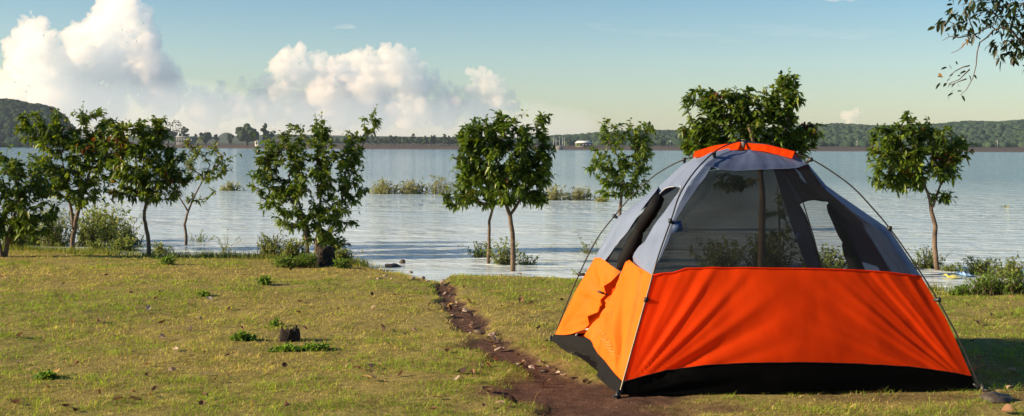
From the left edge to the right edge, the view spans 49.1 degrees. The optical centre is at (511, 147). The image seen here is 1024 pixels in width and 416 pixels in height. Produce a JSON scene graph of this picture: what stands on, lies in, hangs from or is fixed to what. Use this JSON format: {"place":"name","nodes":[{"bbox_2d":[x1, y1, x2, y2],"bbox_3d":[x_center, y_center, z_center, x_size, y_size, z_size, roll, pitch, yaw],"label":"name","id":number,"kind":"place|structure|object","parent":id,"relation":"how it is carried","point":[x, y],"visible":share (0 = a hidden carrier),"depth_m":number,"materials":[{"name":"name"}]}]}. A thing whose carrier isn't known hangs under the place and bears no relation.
{"place":"outdoors","nodes":[
{"label":"outdoors","id":0,"kind":"place"},
{"bbox_2d":[128,396,141,400],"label":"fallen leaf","id":1,"kind":"object","parent":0,"point":[135,397],"visible":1,"depth_m":6.51,"materials":[{"name":"brown plant"}]},
{"bbox_2d":[218,133,233,136],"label":"hills","id":2,"kind":"structure","parent":0,"point":[223,135],"depth_m":1887.26,"materials":[{"name":"grey"}]},
{"bbox_2d":[82,134,452,143],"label":"hills","id":3,"kind":"structure","parent":0,"point":[225,140],"depth_m":1473.63,"materials":[{"name":"green plant"}]},
{"bbox_2d":[0,143,1023,415],"bbox_3d":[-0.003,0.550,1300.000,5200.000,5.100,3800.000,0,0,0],"label":"ground","id":4,"kind":"structure","parent":0,"point":[566,395],"depth_m":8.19,"materials":[{"name":"green plant"}]},
{"bbox_2d":[0,144,67,256],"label":"tree","id":5,"kind":"object","parent":4,"relation":"on","point":[23,221],"visible":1,"depth_m":15.02,"materials":[{"name":"green plant"}]},
{"bbox_2d":[0,98,81,147],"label":"woodland","id":6,"kind":"object","parent":4,"relation":"on","point":[11,110],"visible":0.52,"depth_m":762.29,"materials":[{"name":"green plant"}]},
{"bbox_2d":[32,369,59,379],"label":"green plant","id":7,"kind":"object","parent":4,"relation":"on","point":[50,374],"visible":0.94,"depth_m":7.14,"materials":[{"name":"green plant"}]},
{"bbox_2d":[13,105,127,249],"bbox_3d":[-6.629,0.500,16.983,1.774,2.304,1.029,0,0,0],"label":"tree","id":8,"kind":"object","parent":4,"relation":"on","point":[87,147],"visible":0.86,"depth_m":16.87,"materials":[{"name":"green plant"}]},
{"bbox_2d":[97,115,194,256],"bbox_3d":[-5.069,0.567,15.502,1.426,2.042,0.838,0,0,0],"label":"tree","id":9,"kind":"object","parent":4,"relation":"on","point":[166,172],"visible":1,"depth_m":15.45,"materials":[{"name":"green plant"}]},
{"bbox_2d":[153,254,177,264],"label":"green plant","id":10,"kind":"object","parent":4,"relation":"on","point":[169,259],"visible":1,"depth_m":14.04,"materials":[{"name":"green plant"}]},
{"bbox_2d":[163,128,176,144],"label":"tree","id":11,"kind":"object","parent":4,"relation":"on","point":[173,133],"visible":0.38,"depth_m":753.34,"materials":[{"name":"green plant"}]},
{"bbox_2d":[170,120,181,143],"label":"tree","id":12,"kind":"object","parent":4,"relation":"on","point":[178,122],"visible":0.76,"depth_m":759.59,"materials":[{"name":"green plant"}]},
{"bbox_2d":[179,126,189,136],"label":"tree","id":13,"kind":"object","parent":4,"relation":"on","point":[185,130],"visible":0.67,"depth_m":757.15,"materials":[{"name":"green plant"}]},
{"bbox_2d":[175,136,195,144],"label":"building","id":14,"kind":"structure","parent":4,"relation":"on","point":[183,138],"depth_m":745.00,"materials":[{"name":"grey concrete"}]},
{"bbox_2d":[196,290,210,297],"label":"green plant","id":15,"kind":"object","parent":4,"relation":"on","point":[204,293],"visible":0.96,"depth_m":11.08,"materials":[{"name":"green plant"}]},
{"bbox_2d":[199,132,211,144],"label":"tree","id":16,"kind":"object","parent":4,"relation":"on","point":[205,137],"visible":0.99,"depth_m":759.93,"materials":[{"name":"green plant"}]},
{"bbox_2d":[212,134,218,144],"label":"tree","id":17,"kind":"object","parent":4,"relation":"on","point":[215,137],"visible":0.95,"depth_m":758.77,"materials":[{"name":"green plant"}]},
{"bbox_2d":[226,133,233,144],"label":"tree","id":18,"kind":"object","parent":4,"relation":"on","point":[229,138],"visible":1,"depth_m":758.73,"materials":[{"name":"green plant"}]},
{"bbox_2d":[228,329,256,341],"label":"green plant","id":19,"kind":"object","parent":4,"relation":"on","point":[240,335],"visible":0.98,"depth_m":8.59,"materials":[{"name":"green plant"}]},
{"bbox_2d":[235,123,258,145],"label":"tree","id":20,"kind":"object","parent":4,"relation":"on","point":[246,131],"visible":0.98,"depth_m":731.46,"materials":[{"name":"green plant"}]},
{"bbox_2d":[255,274,273,284],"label":"green plant","id":21,"kind":"object","parent":4,"relation":"on","point":[264,279],"visible":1,"depth_m":12.01,"materials":[{"name":"green plant"}]},
{"bbox_2d":[260,123,270,144],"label":"tree","id":22,"kind":"object","parent":4,"relation":"on","point":[265,131],"visible":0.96,"depth_m":743.42,"materials":[{"name":"green plant"}]},
{"bbox_2d":[269,130,275,143],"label":"tree","id":23,"kind":"object","parent":4,"relation":"on","point":[272,134],"visible":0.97,"depth_m":748.97,"materials":[{"name":"green plant"}]},
{"bbox_2d":[267,317,283,327],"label":"green plant","id":24,"kind":"object","parent":4,"relation":"on","point":[276,321],"visible":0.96,"depth_m":9.36,"materials":[{"name":"green plant"}]},
{"bbox_2d":[269,252,299,267],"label":"green plant","id":25,"kind":"object","parent":4,"relation":"on","point":[284,262],"visible":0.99,"depth_m":14.03,"materials":[{"name":"green plant"}]},
{"bbox_2d":[267,342,302,351],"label":"green plant","id":26,"kind":"object","parent":4,"relation":"on","point":[287,347],"visible":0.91,"depth_m":8.24,"materials":[{"name":"green plant"}]},
{"bbox_2d":[278,325,299,341],"bbox_3d":[-1.731,1.463,8.696,0.241,0.171,0.297,0,0,0],"label":"tree stump","id":27,"kind":"object","parent":4,"relation":"on","point":[288,335],"visible":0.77,"depth_m":8.62,"materials":[{"name":"brown wood"}]},
{"bbox_2d":[279,236,309,259],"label":"water weed","id":28,"kind":"object","parent":4,"relation":"on","point":[290,248],"visible":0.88,"depth_m":15.10,"materials":[{"name":"green plant"}]},
{"bbox_2d":[292,251,320,267],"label":"green plant","id":29,"kind":"object","parent":4,"relation":"on","point":[309,260],"visible":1,"depth_m":14.03,"materials":[{"name":"green plant"}]},
{"bbox_2d":[302,342,336,351],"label":"green plant","id":30,"kind":"object","parent":4,"relation":"on","point":[314,347],"visible":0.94,"depth_m":8.24,"materials":[{"name":"green plant"}]},
{"bbox_2d":[315,245,335,266],"bbox_3d":[-2.372,1.405,14.309,0.372,0.328,0.345,0,0,0],"label":"tree stump","id":31,"kind":"object","parent":4,"relation":"on","point":[325,254],"visible":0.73,"depth_m":14.22,"materials":[{"name":"brown wood"}]},
{"bbox_2d":[332,258,352,268],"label":"green plant","id":32,"kind":"object","parent":4,"relation":"on","point":[342,263],"visible":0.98,"depth_m":13.91,"materials":[{"name":"green plant"}]},
{"bbox_2d":[334,245,363,263],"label":"water weed","id":33,"kind":"object","parent":4,"relation":"on","point":[342,253],"visible":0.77,"depth_m":14.71,"materials":[{"name":"green plant"}]},
{"bbox_2d":[370,134,375,144],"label":"tree","id":34,"kind":"object","parent":4,"relation":"on","point":[372,140],"visible":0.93,"depth_m":761.16,"materials":[{"name":"green plant"}]},
{"bbox_2d":[388,135,394,145],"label":"tree","id":35,"kind":"object","parent":4,"relation":"on","point":[391,139],"visible":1,"depth_m":751.10,"materials":[{"name":"green plant"}]},
{"bbox_2d":[385,263,400,266],"bbox_3d":[-1.587,1.583,14.917,0.224,0.070,0.161,0,0,0],"label":"stone","id":36,"kind":"object","parent":4,"relation":"on","point":[392,265],"visible":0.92,"depth_m":14.87,"materials":[{"name":"grey stone"}]},
{"bbox_2d":[409,133,415,145],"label":"tree","id":37,"kind":"object","parent":4,"relation":"on","point":[412,140],"visible":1,"depth_m":746.11,"materials":[{"name":"green plant"}]},
{"bbox_2d":[422,136,427,145],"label":"tree","id":38,"kind":"object","parent":4,"relation":"on","point":[425,139],"visible":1,"depth_m":753.26,"materials":[{"name":"green plant"}]},
{"bbox_2d":[428,135,435,145],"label":"tree","id":39,"kind":"object","parent":4,"relation":"on","point":[431,141],"visible":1,"depth_m":750.15,"materials":[{"name":"green plant"}]},
{"bbox_2d":[300,136,565,143],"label":"woodland","id":40,"kind":"object","parent":4,"relation":"on","point":[338,140],"visible":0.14,"depth_m":930.33,"materials":[{"name":"green plant"}]},
{"bbox_2d":[441,134,446,145],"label":"tree","id":41,"kind":"object","parent":4,"relation":"on","point":[444,137],"visible":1,"depth_m":750.43,"materials":[{"name":"green plant"}]},
{"bbox_2d":[446,135,452,145],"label":"tree","id":42,"kind":"object","parent":4,"relation":"on","point":[448,141],"visible":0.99,"depth_m":753.69,"materials":[{"name":"green plant"}]},
{"bbox_2d":[457,367,467,372],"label":"fallen leaf","id":43,"kind":"object","parent":4,"relation":"on","point":[463,369],"visible":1,"depth_m":7.37,"materials":[{"name":"brown plant"}]},
{"bbox_2d":[575,141,591,146],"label":"building","id":44,"kind":"structure","parent":4,"relation":"on","point":[587,143],"depth_m":735.00,"materials":[{"name":"grey concrete"}]},
{"bbox_2d":[657,136,664,146],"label":"tree","id":45,"kind":"object","parent":4,"relation":"on","point":[661,141],"visible":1,"depth_m":759.39,"materials":[{"name":"green plant"}]},
{"bbox_2d":[545,139,991,398],"bbox_3d":[1.612,0.749,7.763,2.548,1.606,1.987,0,0,-5],"label":"dome tent","id":46,"kind":"object","parent":4,"relation":"on","point":[700,277],"visible":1,"depth_m":7.01,"materials":[{"name":"orange fabric"}]},
{"bbox_2d":[617,194,663,270],"bbox_3d":[0.891,0.602,7.848,0.355,0.550,0.115,0,0,37],"label":"rolled door","id":47,"kind":"structure","parent":46,"relation":"in","point":[634,240],"depth_m":7.84,"materials":[{"name":"black fabric"}]},
{"bbox_2d":[827,204,862,269],"bbox_3d":[2.308,0.654,7.846,0.412,0.531,0.126,0,0,-35],"label":"rolled door","id":48,"kind":"structure","parent":46,"relation":"in","point":[850,256],"depth_m":7.88,"materials":[{"name":"black fabric"}]},
{"bbox_2d":[532,119,1023,146],"bbox_3d":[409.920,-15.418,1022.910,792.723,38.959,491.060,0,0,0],"label":"woodland","id":49,"kind":"object","parent":4,"relation":"on","point":[1008,133],"visible":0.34,"depth_m":972.34,"materials":[{"name":"green plant"}]},
{"bbox_2d":[948,284,969,295],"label":"green plant","id":50,"kind":"object","parent":4,"relation":"on","point":[958,290],"visible":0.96,"depth_m":11.56,"materials":[{"name":"green plant"}]},
{"bbox_2d":[927,0,1023,101],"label":"overhanging tree","id":51,"kind":"object","parent":4,"relation":"on","point":[1003,24],"visible":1,"depth_m":8.99,"materials":[{"name":"green plant"}]},
{"bbox_2d":[959,269,1012,295],"bbox_3d":[4.968,1.428,11.685,0.598,0.308,0.492,0,0,0],"label":"green plant","id":52,"kind":"object","parent":4,"relation":"on","point":[989,284],"visible":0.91,"depth_m":11.66,"materials":[{"name":"green plant"}]},
{"bbox_2d":[979,391,1012,402],"bbox_3d":[2.884,1.496,6.662,0.205,0.082,0.152,0,0,0],"label":"stone","id":53,"kind":"object","parent":4,"relation":"on","point":[993,397],"visible":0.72,"depth_m":6.63,"materials":[{"name":"grey stone"}]},
{"bbox_2d":[989,269,1023,295],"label":"green plant","id":54,"kind":"object","parent":4,"relation":"on","point":[1016,287],"visible":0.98,"depth_m":11.55,"materials":[{"name":"green plant"}]},
{"bbox_2d":[1001,404,1012,411],"bbox_3d":[2.815,1.492,6.367,0.073,0.034,0.056,-4,38,46],"label":"rock","id":55,"kind":"object","parent":4,"relation":"on","point":[1007,407],"visible":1,"depth_m":6.36,"materials":[{"name":"stone"}]},
{"bbox_2d":[0,147,1023,291],"bbox_3d":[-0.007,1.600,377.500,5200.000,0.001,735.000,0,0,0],"label":"water","id":56,"kind":"structure","parent":0,"point":[424,235],"depth_m":26.62,"materials":[{"name":"liquid"}]},
{"bbox_2d":[0,226,37,248],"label":"water weed","id":57,"kind":"object","parent":56,"relation":"on","point":[18,241],"visible":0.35,"depth_m":16.90,"materials":[{"name":"green plant"}]},
{"bbox_2d":[23,218,61,245],"bbox_3d":[-7.635,1.415,17.886,0.766,0.625,0.617,0,0,-43],"label":"water weed","id":58,"kind":"object","parent":56,"relation":"on","point":[35,241],"visible":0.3,"depth_m":17.79,"materials":[{"name":"green plant"}]},
{"bbox_2d":[29,199,75,246],"bbox_3d":[-7.238,1.247,17.682,0.833,0.960,0.860,0,0,16],"label":"water weed","id":59,"kind":"object","parent":56,"relation":"on","point":[58,226],"visible":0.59,"depth_m":17.66,"materials":[{"name":"green plant"}]},
{"bbox_2d":[41,228,76,246],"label":"water weed","id":60,"kind":"object","parent":56,"relation":"on","point":[67,242],"visible":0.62,"depth_m":17.64,"materials":[{"name":"green plant"}]},
{"bbox_2d":[60,206,120,246],"bbox_3d":[-6.713,1.317,17.701,0.913,0.825,0.980,0,0,22],"label":"water weed","id":61,"kind":"object","parent":56,"relation":"on","point":[90,234],"visible":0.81,"depth_m":17.65,"materials":[{"name":"green plant"}]},
{"bbox_2d":[74,212,113,240],"bbox_3d":[-6.927,1.404,18.330,0.585,0.649,0.805,0,0,0],"label":"water weed","id":62,"kind":"object","parent":56,"relation":"on","point":[95,223],"visible":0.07,"depth_m":18.41,"materials":[{"name":"green plant"}]},
{"bbox_2d":[82,239,112,252],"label":"water weed","id":63,"kind":"object","parent":56,"relation":"on","point":[98,244],"visible":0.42,"depth_m":16.59,"materials":[{"name":"green plant"}]},
{"bbox_2d":[71,195,133,241],"bbox_3d":[-6.670,1.258,18.608,1.146,0.942,1.050,0,0,34],"label":"water weed","id":64,"kind":"object","parent":56,"relation":"on","point":[114,219],"visible":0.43,"depth_m":18.64,"materials":[{"name":"green plant"}]},
{"bbox_2d":[100,213,141,246],"bbox_3d":[-6.153,1.380,17.689,0.723,0.704,0.652,0,0,-31],"label":"water weed","id":65,"kind":"object","parent":56,"relation":"on","point":[119,232],"visible":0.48,"depth_m":17.67,"materials":[{"name":"green plant"}]},
{"bbox_2d":[105,234,146,251],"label":"water weed","id":66,"kind":"object","parent":56,"relation":"on","point":[117,244],"visible":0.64,"depth_m":16.91,"materials":[{"name":"green plant"}]},
{"bbox_2d":[114,221,143,244],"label":"water weed","id":67,"kind":"object","parent":56,"relation":"on","point":[137,242],"visible":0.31,"depth_m":18.05,"materials":[{"name":"green plant"}]},
{"bbox_2d":[151,240,174,253],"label":"water weed","id":68,"kind":"object","parent":56,"relation":"on","point":[158,248],"visible":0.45,"depth_m":16.60,"materials":[{"name":"green plant"}]},
{"bbox_2d":[187,229,212,241],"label":"water weed","id":69,"kind":"object","parent":56,"relation":"on","point":[191,239],"visible":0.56,"depth_m":18.66,"materials":[{"name":"green plant"}]},
{"bbox_2d":[177,137,241,244],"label":"tree","id":70,"kind":"object","parent":56,"relation":"on","point":[220,172],"visible":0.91,"depth_m":18.05,"materials":[{"name":"green plant"}]},
{"bbox_2d":[213,229,240,253],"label":"water weed","id":71,"kind":"object","parent":56,"relation":"on","point":[221,246],"visible":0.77,"depth_m":16.32,"materials":[{"name":"green plant"}]},
{"bbox_2d":[219,180,244,190],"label":"reed bush","id":72,"kind":"object","parent":56,"relation":"on","point":[230,186],"visible":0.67,"depth_m":39.95,"materials":[{"name":"green plant"}]},
{"bbox_2d":[256,232,298,256],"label":"water weed","id":73,"kind":"object","parent":56,"relation":"on","point":[269,247],"visible":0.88,"depth_m":15.51,"materials":[{"name":"green plant"}]},
{"bbox_2d":[246,104,381,252],"bbox_3d":[-2.946,0.518,16.727,2.056,2.346,0.952,0,0,0],"label":"tree","id":74,"kind":"object","parent":56,"relation":"on","point":[290,192],"visible":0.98,"depth_m":16.64,"materials":[{"name":"green plant"}]},
{"bbox_2d":[368,177,405,193],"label":"reed bush","id":75,"kind":"object","parent":56,"relation":"in","point":[379,189],"visible":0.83,"depth_m":37.88,"materials":[{"name":"green plant"}]},
{"bbox_2d":[391,177,432,194],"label":"reed bush","id":76,"kind":"object","parent":56,"relation":"in","point":[412,189],"visible":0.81,"depth_m":37.90,"materials":[{"name":"green plant"}]},
{"bbox_2d":[424,174,454,193],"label":"reed bush","id":77,"kind":"object","parent":56,"relation":"in","point":[435,188],"visible":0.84,"depth_m":37.95,"materials":[{"name":"green plant"}]},
{"bbox_2d":[437,162,507,263],"bbox_3d":[-0.488,0.859,15.416,1.071,1.485,0.555,0,0,0],"label":"tree","id":78,"kind":"object","parent":56,"relation":"in","point":[461,198],"visible":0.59,"depth_m":15.35,"materials":[{"name":"green plant"}]},
{"bbox_2d":[465,239,498,257],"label":"water weed","id":79,"kind":"object","parent":56,"relation":"on","point":[478,253],"visible":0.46,"depth_m":16.29,"materials":[{"name":"green plant"}]},
{"bbox_2d":[478,236,525,264],"bbox_3d":[-0.138,1.486,15.285,0.664,0.549,0.557,0,0,0],"label":"water weed","id":80,"kind":"object","parent":56,"relation":"on","point":[503,256],"visible":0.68,"depth_m":15.23,"materials":[{"name":"green plant"}]},
{"bbox_2d":[448,109,558,270],"bbox_3d":[-0.124,0.566,14.477,1.464,2.132,0.820,0,0,0],"label":"tree","id":81,"kind":"object","parent":56,"relation":"on","point":[472,141],"visible":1,"depth_m":14.39,"materials":[{"name":"green plant"}]},
{"bbox_2d":[516,252,539,265],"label":"water weed","id":82,"kind":"object","parent":56,"relation":"on","point":[527,262],"visible":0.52,"depth_m":15.23,"materials":[{"name":"green plant"}]},
{"bbox_2d":[545,183,570,199],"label":"reed bush","id":83,"kind":"object","parent":56,"relation":"in","point":[555,193],"visible":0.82,"depth_m":33.98,"materials":[{"name":"green plant"}]},
{"bbox_2d":[553,137,564,149],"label":"intake tower","id":84,"kind":"structure","parent":56,"relation":"in","point":[559,147],"depth_m":695.87,"materials":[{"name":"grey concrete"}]},
{"bbox_2d":[565,184,596,200],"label":"reed bush","id":85,"kind":"object","parent":56,"relation":"on","point":[580,195],"visible":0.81,"depth_m":33.93,"materials":[{"name":"green plant"}]},
{"bbox_2d":[578,234,599,253],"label":"water weed","id":86,"kind":"object","parent":56,"relation":"on","point":[587,250],"visible":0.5,"depth_m":16.98,"materials":[{"name":"green plant"}]},
{"bbox_2d":[593,193,611,201],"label":"reed bush","id":87,"kind":"object","parent":56,"relation":"on","point":[598,199],"visible":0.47,"depth_m":32.99,"materials":[{"name":"green plant"}]},
{"bbox_2d":[575,117,656,216],"bbox_3d":[1.997,0.478,21.486,1.584,2.099,0.998,0,0,0],"label":"tree","id":88,"kind":"object","parent":56,"relation":"in","point":[638,140],"visible":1,"depth_m":21.43,"materials":[{"name":"green plant"}]},
{"bbox_2d":[676,67,826,161],"bbox_3d":[2.964,0.315,13.779,1.898,2.606,0.701,0,0,0],"label":"tree","id":89,"kind":"object","parent":56,"relation":"on","point":[748,124],"visible":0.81,"depth_m":13.68,"materials":[{"name":"green plant"}]},
{"bbox_2d":[818,243,847,268],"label":"water weed","id":90,"kind":"object","parent":56,"relation":"on","point":[827,260],"visible":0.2,"depth_m":13.73,"materials":[{"name":"green plant"}]},
{"bbox_2d":[834,257,849,268],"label":"water weed","id":91,"kind":"object","parent":56,"relation":"on","point":[843,265],"visible":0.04,"depth_m":13.72,"materials":[{"name":"green plant"}]},
{"bbox_2d":[865,110,977,269],"bbox_3d":[5.385,0.577,14.798,1.546,2.130,0.681,0,0,0],"label":"tree","id":92,"kind":"object","parent":56,"relation":"in","point":[904,161],"visible":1,"depth_m":14.72,"materials":[{"name":"green plant"}]},
{"bbox_2d":[908,246,950,268],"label":"water weed","id":93,"kind":"object","parent":56,"relation":"on","point":[928,265],"visible":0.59,"depth_m":15.02,"materials":[{"name":"green plant"}]},
{"bbox_2d":[941,274,959,277],"bbox_3d":[5.434,1.587,13.875,0.157,0.037,0.220,0,0,0],"label":"plastic wrapper","id":94,"kind":"object","parent":56,"relation":"on","point":[951,276],"visible":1,"depth_m":13.81,"materials":[{"name":"yellow plastic"}]},
{"bbox_2d":[939,262,966,271],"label":"water weed","id":95,"kind":"object","parent":56,"relation":"on","point":[950,268],"visible":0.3,"depth_m":14.69,"materials":[{"name":"green plant"}]},
{"bbox_2d":[955,271,970,275],"bbox_3d":[5.680,1.585,14.110,0.120,0.044,0.220,0,0,0],"label":"plastic wrapper","id":96,"kind":"object","parent":56,"relation":"on","point":[963,273],"visible":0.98,"depth_m":14.06,"materials":[{"name":"plastic"}]},
{"bbox_2d":[951,256,1002,274],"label":"water weed","id":97,"kind":"object","parent":56,"relation":"on","point":[978,266],"visible":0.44,"depth_m":14.38,"materials":[{"name":"green plant"}]},
{"bbox_2d":[981,251,1023,278],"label":"water weed","id":98,"kind":"object","parent":56,"relation":"on","point":[1010,266],"visible":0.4,"depth_m":13.97,"materials":[{"name":"green plant"}]},
{"bbox_2d":[0,0,1023,137],"label":"sky","id":99,"kind":"structure","parent":0,"point":[429,67],"materials":[{"name":"blue"}]}
]}

